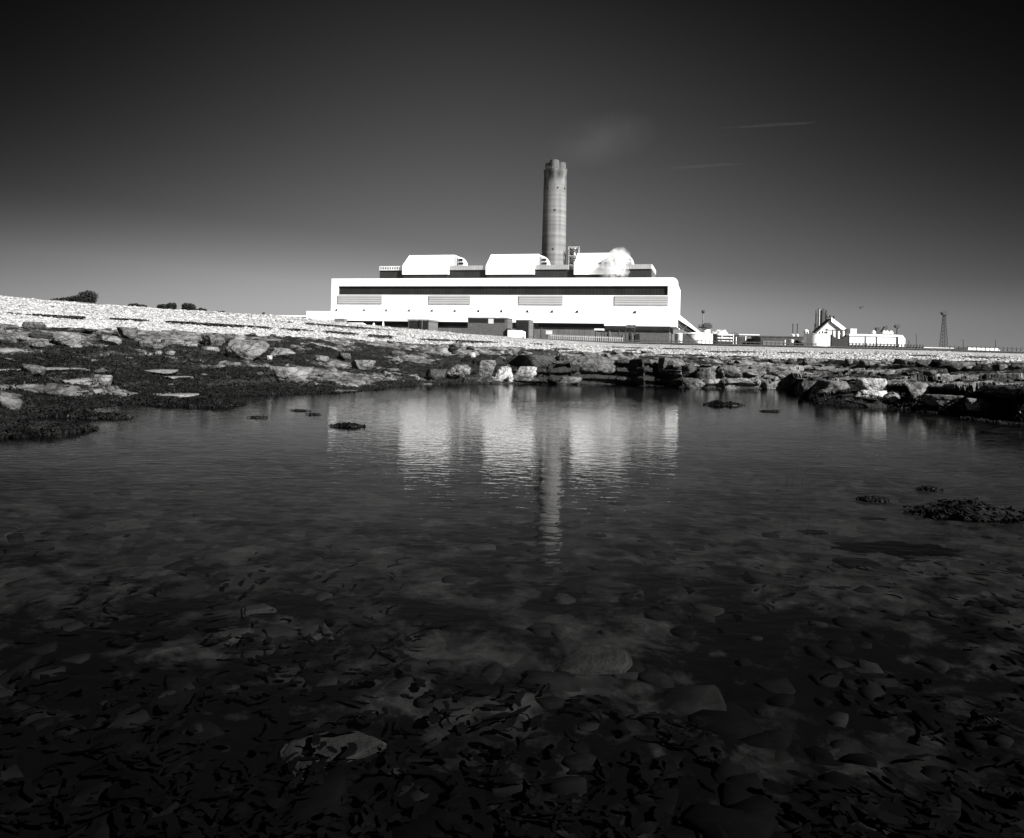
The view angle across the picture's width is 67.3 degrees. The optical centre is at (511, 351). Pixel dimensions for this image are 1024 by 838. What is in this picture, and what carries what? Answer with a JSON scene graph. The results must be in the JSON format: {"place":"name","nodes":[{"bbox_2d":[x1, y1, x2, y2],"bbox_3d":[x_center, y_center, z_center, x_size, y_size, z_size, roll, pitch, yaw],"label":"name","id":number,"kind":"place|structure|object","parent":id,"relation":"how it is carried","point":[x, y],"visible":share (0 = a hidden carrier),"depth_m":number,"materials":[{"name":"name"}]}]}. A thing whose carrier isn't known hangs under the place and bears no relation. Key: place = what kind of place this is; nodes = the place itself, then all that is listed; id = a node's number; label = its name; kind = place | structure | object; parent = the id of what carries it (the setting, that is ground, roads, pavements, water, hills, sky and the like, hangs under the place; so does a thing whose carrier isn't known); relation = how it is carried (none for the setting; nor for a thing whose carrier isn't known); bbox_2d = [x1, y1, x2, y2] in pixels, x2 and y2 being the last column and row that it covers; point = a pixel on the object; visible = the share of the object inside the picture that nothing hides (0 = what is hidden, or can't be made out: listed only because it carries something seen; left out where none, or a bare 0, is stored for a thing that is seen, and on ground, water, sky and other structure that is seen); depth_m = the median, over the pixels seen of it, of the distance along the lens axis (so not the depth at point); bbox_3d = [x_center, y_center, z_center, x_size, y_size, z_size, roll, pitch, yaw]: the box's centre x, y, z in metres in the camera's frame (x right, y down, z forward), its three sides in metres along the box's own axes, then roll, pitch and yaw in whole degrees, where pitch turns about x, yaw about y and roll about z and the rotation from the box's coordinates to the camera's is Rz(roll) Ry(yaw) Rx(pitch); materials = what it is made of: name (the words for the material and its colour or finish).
{"place":"outdoors","nodes":[
{"label":"outdoors","id":0,"kind":"place"},
{"bbox_2d":[467,316,512,335],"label":"brick block","id":1,"kind":"structure","parent":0,"point":[493,326],"depth_m":548.75,"materials":[{"name":"grey brick"}]},
{"bbox_2d":[0,385,1023,837],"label":"pool bed","id":2,"kind":"object","parent":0,"point":[342,507],"visible":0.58,"depth_m":4.21,"materials":[{"name":"stone"}]},
{"bbox_2d":[203,626,254,645],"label":"submerged slab","id":3,"kind":"structure","parent":2,"relation":"on","point":[227,631],"depth_m":3.59,"materials":[{"name":"stone"}]},
{"bbox_2d":[242,603,276,617],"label":"submerged slab","id":4,"kind":"structure","parent":2,"relation":"on","point":[256,609],"depth_m":3.84,"materials":[{"name":"stone"}]},
{"bbox_2d":[302,622,333,642],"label":"submerged slab","id":5,"kind":"structure","parent":2,"relation":"on","point":[326,632],"depth_m":3.63,"materials":[{"name":"stone"}]},
{"bbox_2d":[279,728,386,779],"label":"submerged slab","id":6,"kind":"structure","parent":2,"relation":"on","point":[367,745],"depth_m":2.71,"materials":[{"name":"stone"}]},
{"bbox_2d":[0,527,1023,837],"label":"submerged kelp","id":7,"kind":"object","parent":2,"relation":"on","point":[198,825],"visible":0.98,"depth_m":2.51},
{"bbox_2d":[0,435,1023,837],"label":"bed stones","id":8,"kind":"object","parent":2,"relation":"on","point":[746,809],"visible":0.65,"depth_m":2.85,"materials":[{"name":"stone"}]},
{"bbox_2d":[554,646,632,675],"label":"submerged slab","id":9,"kind":"structure","parent":2,"relation":"on","point":[588,660],"depth_m":3.39,"materials":[{"name":"stone"}]},
{"bbox_2d":[681,378,704,388],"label":"boulder","id":10,"kind":"object","parent":2,"relation":"on","point":[693,383],"visible":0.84,"depth_m":23.62,"materials":[{"name":"grey stone"}]},
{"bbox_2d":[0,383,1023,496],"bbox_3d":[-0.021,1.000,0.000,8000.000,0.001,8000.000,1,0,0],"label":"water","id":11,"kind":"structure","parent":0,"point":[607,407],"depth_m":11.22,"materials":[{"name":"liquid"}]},
{"bbox_2d":[329,422,364,428],"bbox_3d":[-2.113,0.940,9.894,0.479,0.093,0.171,1,0,-7],"label":"seaweed clump","id":12,"kind":"object","parent":11,"relation":"on","point":[344,424],"visible":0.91,"depth_m":9.86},
{"bbox_2d":[703,400,742,405],"bbox_3d":[4.360,1.073,15.827,0.918,0.190,0.410,1,0,0],"label":"seaweed clump","id":13,"kind":"object","parent":11,"relation":"on","point":[718,402],"visible":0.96,"depth_m":15.75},
{"bbox_2d":[856,495,890,502],"bbox_3d":[2.561,1.041,5.470,0.260,0.050,0.155,1,0,0],"label":"seaweed clump","id":14,"kind":"object","parent":11,"relation":"on","point":[874,498],"visible":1,"depth_m":5.44,"materials":[{"name":"plant"}]},
{"bbox_2d":[915,485,945,491],"bbox_3d":[3.225,1.052,5.933,0.200,0.048,0.150,1,0,40],"label":"seaweed clump","id":15,"kind":"object","parent":11,"relation":"on","point":[928,488],"visible":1,"depth_m":5.92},
{"bbox_2d":[900,497,1023,522],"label":"seaweed clump","id":16,"kind":"object","parent":11,"relation":"on","point":[974,510],"visible":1,"depth_m":4.96,"materials":[{"name":"plant"}]},
{"bbox_2d":[0,323,1023,421],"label":"rock platform","id":17,"kind":"object","parent":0,"point":[639,369],"visible":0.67,"depth_m":23.13,"materials":[{"name":"stone"}]},
{"bbox_2d":[0,335,18,343],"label":"loose stone","id":18,"kind":"object","parent":17,"relation":"on","point":[8,339],"visible":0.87,"depth_m":18.74,"materials":[{"name":"grey stone"}]},
{"bbox_2d":[0,390,22,409],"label":"boulder","id":19,"kind":"object","parent":17,"relation":"on","point":[10,400],"visible":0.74,"depth_m":10.26,"materials":[{"name":"grey stone"}]},
{"bbox_2d":[20,363,45,375],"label":"loose stone","id":20,"kind":"object","parent":17,"relation":"on","point":[33,369],"visible":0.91,"depth_m":13.96,"materials":[{"name":"grey stone"}]},
{"bbox_2d":[21,322,45,327],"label":"loose stone","id":21,"kind":"object","parent":17,"relation":"on","point":[33,324],"visible":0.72,"depth_m":21.97,"materials":[{"name":"grey stone"}]},
{"bbox_2d":[30,341,44,347],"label":"stone","id":22,"kind":"object","parent":17,"relation":"on","point":[37,344],"visible":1,"depth_m":18.75,"materials":[{"name":"grey stone"}]},
{"bbox_2d":[27,331,52,339],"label":"loose stone","id":23,"kind":"object","parent":17,"relation":"on","point":[40,335],"visible":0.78,"depth_m":19.88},
{"bbox_2d":[0,367,89,370],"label":"slab","id":24,"kind":"structure","parent":17,"relation":"on","point":[59,368],"depth_m":15.32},
{"bbox_2d":[51,331,81,345],"bbox_3d":[-11.404,-0.332,19.713,0.682,0.380,0.922,1,0,-29],"label":"boulder","id":25,"kind":"object","parent":17,"relation":"on","point":[65,338],"visible":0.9,"depth_m":19.42,"materials":[{"name":"stone"}]},
{"bbox_2d":[45,378,91,384],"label":"slab","id":26,"kind":"structure","parent":17,"relation":"on","point":[79,381],"depth_m":14.00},
{"bbox_2d":[90,374,112,385],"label":"boulder","id":27,"kind":"object","parent":17,"relation":"on","point":[104,380],"visible":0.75,"depth_m":14.23,"materials":[{"name":"stone"}]},
{"bbox_2d":[100,336,121,344],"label":"stone","id":28,"kind":"object","parent":17,"relation":"on","point":[113,340],"visible":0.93,"depth_m":20.72,"materials":[{"name":"stone"}]},
{"bbox_2d":[116,327,137,338],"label":"boulder","id":29,"kind":"object","parent":17,"relation":"on","point":[129,332],"visible":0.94,"depth_m":22.21,"materials":[{"name":"grey stone"}]},
{"bbox_2d":[138,338,152,346],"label":"stone","id":30,"kind":"object","parent":17,"relation":"on","point":[146,342],"visible":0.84,"depth_m":21.37,"materials":[{"name":"grey stone"}]},
{"bbox_2d":[150,343,167,348],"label":"loose stone","id":31,"kind":"object","parent":17,"relation":"on","point":[158,345],"visible":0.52,"depth_m":21.39,"materials":[{"name":"grey stone"}]},
{"bbox_2d":[144,369,178,374],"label":"slab","id":32,"kind":"structure","parent":17,"relation":"on","point":[166,371],"depth_m":17.51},
{"bbox_2d":[157,392,198,397],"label":"slab","id":33,"kind":"structure","parent":17,"relation":"on","point":[171,395],"depth_m":14.72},
{"bbox_2d":[164,376,193,379],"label":"slab","id":34,"kind":"structure","parent":17,"relation":"on","point":[179,377],"depth_m":17.02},
{"bbox_2d":[201,335,223,345],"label":"boulder","id":35,"kind":"object","parent":17,"relation":"on","point":[212,340],"visible":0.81,"depth_m":22.89,"materials":[{"name":"grey stone"}]},
{"bbox_2d":[225,339,269,360],"bbox_3d":[-7.399,-0.022,21.355,1.201,0.651,0.768,1,0,14],"label":"boulder","id":36,"kind":"object","parent":17,"relation":"on","point":[251,350],"visible":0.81,"depth_m":21.10,"materials":[{"name":"stone"}]},
{"bbox_2d":[269,347,295,357],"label":"boulder","id":37,"kind":"object","parent":17,"relation":"on","point":[280,352],"visible":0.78,"depth_m":22.26,"materials":[{"name":"stone"}]},
{"bbox_2d":[272,366,314,381],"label":"slab","id":38,"kind":"structure","parent":17,"relation":"on","point":[286,374],"depth_m":18.43,"materials":[{"name":"stone"}]},
{"bbox_2d":[314,355,328,362],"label":"loose stone","id":39,"kind":"object","parent":17,"relation":"on","point":[322,358],"visible":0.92,"depth_m":23.22,"materials":[{"name":"stone"}]},
{"bbox_2d":[339,352,351,359],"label":"loose stone","id":40,"kind":"object","parent":17,"relation":"on","point":[344,355],"visible":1,"depth_m":25.00,"materials":[{"name":"grey stone"}]},
{"bbox_2d":[351,360,375,369],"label":"stone","id":41,"kind":"object","parent":17,"relation":"on","point":[363,364],"visible":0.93,"depth_m":22.87,"materials":[{"name":"stone"}]},
{"bbox_2d":[426,368,447,380],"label":"boulder","id":42,"kind":"object","parent":17,"relation":"on","point":[436,374],"visible":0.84,"depth_m":23.43,"materials":[{"name":"stone"}]},
{"bbox_2d":[447,365,470,377],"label":"boulder","id":43,"kind":"object","parent":17,"relation":"on","point":[459,371],"visible":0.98,"depth_m":24.16,"materials":[{"name":"stone"}]},
{"bbox_2d":[478,360,495,377],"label":"boulder","id":44,"kind":"object","parent":17,"relation":"on","point":[486,368],"visible":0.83,"depth_m":24.52,"materials":[{"name":"stone"}]},
{"bbox_2d":[494,366,513,381],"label":"boulder","id":45,"kind":"object","parent":17,"relation":"on","point":[502,373],"visible":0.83,"depth_m":24.55,"materials":[{"name":"stone"}]},
{"bbox_2d":[0,334,1023,439],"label":"seaweed","id":46,"kind":"object","parent":17,"relation":"on","point":[12,424],"visible":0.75,"depth_m":15.48,"materials":[{"name":"plant"}]},
{"bbox_2d":[515,366,537,376],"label":"boulder","id":47,"kind":"object","parent":17,"relation":"on","point":[528,371],"visible":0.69,"depth_m":24.73,"materials":[{"name":"stone"}]},
{"bbox_2d":[509,354,555,368],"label":"ledge block","id":48,"kind":"structure","parent":17,"relation":"on","point":[541,361],"depth_m":25.08,"materials":[{"name":"stone"}]},
{"bbox_2d":[555,376,581,384],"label":"boulder","id":49,"kind":"object","parent":17,"relation":"on","point":[568,380],"visible":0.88,"depth_m":24.52,"materials":[{"name":"grey stone"}]},
{"bbox_2d":[555,355,618,373],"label":"ledge block","id":50,"kind":"structure","parent":17,"relation":"on","point":[600,364],"depth_m":25.41,"materials":[{"name":"grey stone"}]},
{"bbox_2d":[657,357,685,371],"bbox_3d":[5.279,0.443,25.547,0.910,0.522,0.648,1,0,-9],"label":"boulder","id":51,"kind":"object","parent":17,"relation":"on","point":[664,363],"visible":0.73,"depth_m":25.28,"materials":[{"name":"grey stone"}]},
{"bbox_2d":[681,365,696,377],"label":"boulder","id":52,"kind":"object","parent":17,"relation":"on","point":[687,371],"visible":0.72,"depth_m":24.71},
{"bbox_2d":[695,368,714,384],"bbox_3d":[6.143,0.805,24.539,0.515,0.614,0.601,1,0,39],"label":"boulder","id":53,"kind":"object","parent":17,"relation":"on","point":[704,373],"visible":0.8,"depth_m":24.34,"materials":[{"name":"grey stone"}]},
{"bbox_2d":[717,365,741,377],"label":"boulder","id":54,"kind":"object","parent":17,"relation":"on","point":[733,371],"visible":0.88,"depth_m":24.53,"materials":[{"name":"grey stone"}]},
{"bbox_2d":[748,365,800,388],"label":"ledge block","id":55,"kind":"structure","parent":17,"relation":"on","point":[774,377],"depth_m":24.52,"materials":[{"name":"stone"}]},
{"bbox_2d":[798,380,816,396],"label":"boulder","id":56,"kind":"object","parent":17,"relation":"on","point":[804,386],"visible":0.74,"depth_m":19.95,"materials":[{"name":"stone"}]},
{"bbox_2d":[802,358,815,364],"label":"ledge block","id":57,"kind":"structure","parent":17,"relation":"on","point":[807,361],"depth_m":33.59,"materials":[{"name":"grey stone"}]},
{"bbox_2d":[815,380,849,391],"bbox_3d":[7.655,0.849,18.374,0.776,0.354,0.537,1,0,11],"label":"boulder","id":58,"kind":"object","parent":17,"relation":"on","point":[832,384],"visible":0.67,"depth_m":18.21,"materials":[{"name":"grey stone"}]},
{"bbox_2d":[857,360,873,367],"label":"ledge block","id":59,"kind":"structure","parent":17,"relation":"on","point":[865,363],"depth_m":30.22,"materials":[{"name":"grey stone"}]},
{"bbox_2d":[853,390,886,398],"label":"boulder","id":60,"kind":"object","parent":17,"relation":"on","point":[869,393],"visible":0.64,"depth_m":16.84,"materials":[{"name":"stone"}]},
{"bbox_2d":[854,378,886,391],"bbox_3d":[8.142,0.797,17.534,0.657,0.418,0.493,1,0,0],"label":"boulder","id":61,"kind":"object","parent":17,"relation":"on","point":[877,384],"visible":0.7,"depth_m":17.36,"materials":[{"name":"stone"}]},
{"bbox_2d":[883,392,900,402],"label":"stone","id":62,"kind":"object","parent":17,"relation":"on","point":[892,397],"visible":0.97,"depth_m":16.46,"materials":[{"name":"stone"}]},
{"bbox_2d":[906,383,929,401],"bbox_3d":[8.529,0.840,16.095,0.515,0.402,0.357,1,0,-37],"label":"boulder","id":63,"kind":"object","parent":17,"relation":"on","point":[916,390],"visible":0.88,"depth_m":15.99,"materials":[{"name":"stone"}]},
{"bbox_2d":[915,360,932,366],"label":"ledge block","id":64,"kind":"structure","parent":17,"relation":"on","point":[924,363],"depth_m":26.73,"materials":[{"name":"grey stone"}]},
{"bbox_2d":[923,370,936,375],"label":"loose stone","id":65,"kind":"object","parent":17,"relation":"on","point":[930,373],"visible":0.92,"depth_m":20.22,"materials":[{"name":"grey stone"}]},
{"bbox_2d":[923,394,965,406],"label":"slab","id":66,"kind":"structure","parent":17,"relation":"on","point":[938,399],"depth_m":14.94,"materials":[{"name":"grey stone"}]},
{"bbox_2d":[936,361,975,371],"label":"ledge block","id":67,"kind":"structure","parent":17,"relation":"on","point":[952,366],"depth_m":25.09,"materials":[{"name":"grey stone"}]},
{"bbox_2d":[965,398,989,411],"bbox_3d":[8.571,0.976,14.129,0.473,0.257,0.355,1,0,0],"label":"boulder","id":68,"kind":"object","parent":17,"relation":"on","point":[972,403],"visible":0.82,"depth_m":14.06,"materials":[{"name":"stone"}]},
{"bbox_2d":[992,364,1007,371],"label":"ledge block","id":69,"kind":"structure","parent":17,"relation":"on","point":[997,367],"depth_m":23.27,"materials":[{"name":"grey stone"}]},
{"bbox_2d":[1008,365,1023,369],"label":"ledge block","id":70,"kind":"structure","parent":17,"relation":"on","point":[1016,367],"depth_m":22.44,"materials":[{"name":"grey stone"}]},
{"bbox_2d":[0,295,1023,361],"bbox_3d":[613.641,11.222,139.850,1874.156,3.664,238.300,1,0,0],"label":"shingle beach","id":71,"kind":"structure","parent":0,"point":[792,349],"depth_m":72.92,"materials":[{"name":"gravel"}]},
{"bbox_2d":[6,312,1005,358],"bbox_3d":[9.577,-0.754,50.389,45.910,1.638,61.798,1,0,16],"label":"strandline weed","id":72,"kind":"object","parent":71,"relation":"on","point":[187,322],"visible":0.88,"depth_m":39.59,"materials":[{"name":"plant"}]},
{"bbox_2d":[532,338,1023,353],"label":"sea wall","id":73,"kind":"structure","parent":71,"relation":"on","point":[884,348],"depth_m":219.53,"materials":[{"name":"concrete"}]},
{"bbox_2d":[0,0,1023,350],"label":"sky","id":74,"kind":"structure","parent":0,"point":[779,161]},
{"bbox_2d":[508,330,525,337],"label":"yard wall","id":75,"kind":"structure","parent":0,"point":[517,333],"depth_m":526.00,"materials":[{"name":"white paint"}]},
{"bbox_2d":[516,320,532,338],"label":"brick block","id":76,"kind":"structure","parent":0,"point":[526,326],"depth_m":537.34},
{"bbox_2d":[522,321,527,337],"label":"door","id":77,"kind":"structure","parent":76,"relation":"in","point":[525,323],"depth_m":536.53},
{"bbox_2d":[568,245,579,268],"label":"lattice tower","id":78,"kind":"structure","parent":0,"point":[572,255],"depth_m":691.87,"materials":[{"name":"metal"}]},
{"bbox_2d":[698,310,711,333],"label":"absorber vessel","id":79,"kind":"object","parent":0,"point":[705,327],"visible":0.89,"depth_m":562.29,"materials":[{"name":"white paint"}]},
{"bbox_2d":[713,334,732,343],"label":"machinery house","id":80,"kind":"structure","parent":0,"point":[715,337],"depth_m":495.00,"materials":[{"name":"metal"}]},
{"bbox_2d":[732,334,758,343],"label":"plant building","id":81,"kind":"structure","parent":0,"point":[745,337],"depth_m":539.70,"materials":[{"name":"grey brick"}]},
{"bbox_2d":[751,336,788,344],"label":"plant building","id":82,"kind":"structure","parent":0,"point":[774,340],"depth_m":520.00,"materials":[{"name":"brick"}]},
{"bbox_2d":[815,308,826,325],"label":"process tower","id":83,"kind":"structure","parent":0,"point":[822,316],"depth_m":600.30,"materials":[{"name":"metal"}]},
{"bbox_2d":[812,317,845,345],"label":"gabled building","id":84,"kind":"structure","parent":0,"point":[828,325],"depth_m":540.00,"materials":[{"name":"white paint"}]},
{"bbox_2d":[956,347,999,350],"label":"shed","id":85,"kind":"structure","parent":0,"point":[991,349],"depth_m":380.00,"materials":[{"name":"white paint"}]},
{"label":"ground","id":86,"kind":"structure","parent":0,"visible":0},
{"bbox_2d":[69,290,98,302],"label":"broadleaf tree","id":87,"kind":"object","parent":86,"relation":"on","point":[88,297],"visible":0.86,"depth_m":328.70,"materials":[{"name":"grey plant"}]},
{"bbox_2d":[181,303,196,309],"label":"broadleaf tree","id":88,"kind":"object","parent":86,"relation":"on","point":[187,306],"visible":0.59,"depth_m":377.83,"materials":[{"name":"grey plant"}]},
{"bbox_2d":[407,310,438,330],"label":"gatehouse","id":89,"kind":"object","parent":86,"relation":"on","point":[426,324],"visible":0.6,"depth_m":577.84,"materials":[{"name":"grey brick"}]},
{"bbox_2d":[410,321,427,329],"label":"doorway","id":90,"kind":"structure","parent":89,"relation":"in","point":[413,324],"depth_m":577.23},
{"bbox_2d":[306,253,679,342],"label":"power station","id":91,"kind":"object","parent":86,"relation":"on","point":[589,293],"visible":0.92,"depth_m":596.95,"materials":[{"name":"white paint"}]},
{"bbox_2d":[542,159,566,264],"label":"chimney","id":92,"kind":"object","parent":86,"relation":"on","point":[554,219],"visible":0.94,"depth_m":690.91,"materials":[{"name":"concrete"}]},
{"bbox_2d":[548,334,622,341],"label":"site fence","id":93,"kind":"object","parent":86,"relation":"on","point":[589,337],"visible":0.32,"depth_m":259.80,"materials":[{"name":"metal"}]},
{"bbox_2d":[623,339,693,342],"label":"site fence","id":94,"kind":"object","parent":86,"relation":"on","point":[666,341],"visible":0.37,"depth_m":261.70,"materials":[{"name":"metal"}]},
{"bbox_2d":[678,314,699,332],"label":"conveyor gallery","id":95,"kind":"object","parent":86,"relation":"on","point":[685,325],"visible":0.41,"depth_m":586.00,"materials":[{"name":"grey metal"}]},
{"bbox_2d":[682,332,712,343],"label":"storage tank","id":96,"kind":"object","parent":86,"relation":"on","point":[692,336],"visible":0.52,"depth_m":471.38,"materials":[{"name":"metal"}]},
{"bbox_2d":[711,329,727,343],"bbox_3d":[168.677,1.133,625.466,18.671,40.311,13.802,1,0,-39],"label":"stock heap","id":97,"kind":"object","parent":86,"relation":"on","point":[721,331],"visible":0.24,"depth_m":624.98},
{"bbox_2d":[694,339,815,345],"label":"site fence","id":98,"kind":"object","parent":86,"relation":"on","point":[754,342],"visible":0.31,"depth_m":262.70,"materials":[{"name":"metal"}]},
{"bbox_2d":[788,336,802,345],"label":"plant building","id":99,"kind":"structure","parent":86,"relation":"on","point":[797,339],"depth_m":560.00,"materials":[{"name":"brick"}]},
{"bbox_2d":[804,331,827,345],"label":"storage tank","id":100,"kind":"object","parent":86,"relation":"on","point":[817,339],"visible":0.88,"depth_m":471.12,"materials":[{"name":"metal"}]},
{"bbox_2d":[830,335,847,346],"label":"conveyor hood","id":101,"kind":"object","parent":86,"relation":"on","point":[842,342],"visible":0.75,"depth_m":500.00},
{"bbox_2d":[848,343,898,347],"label":"site fence","id":102,"kind":"object","parent":86,"relation":"on","point":[871,345],"visible":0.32,"depth_m":329.80,"materials":[{"name":"metal"}]},
{"bbox_2d":[846,334,904,346],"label":"long shed","id":103,"kind":"structure","parent":86,"relation":"on","point":[875,339],"depth_m":500.00,"materials":[{"name":"white paint"}]},
{"bbox_2d":[871,326,892,334],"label":"roof machinery","id":104,"kind":"object","parent":103,"relation":"on","point":[878,330],"visible":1,"depth_m":510.50,"materials":[{"name":"metal"}]},
{"bbox_2d":[899,344,923,347],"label":"site fence","id":105,"kind":"object","parent":86,"relation":"on","point":[913,345],"visible":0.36,"depth_m":334.88,"materials":[{"name":"metal"}]},
{"bbox_2d":[939,311,948,347],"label":"lattice mast","id":106,"kind":"object","parent":86,"relation":"on","point":[944,313],"visible":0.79,"depth_m":519.01,"materials":[{"name":"metal"}]},
{"bbox_2d":[949,346,1023,350],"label":"site fence","id":107,"kind":"object","parent":86,"relation":"on","point":[1007,348],"visible":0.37,"depth_m":299.70,"materials":[{"name":"metal"}]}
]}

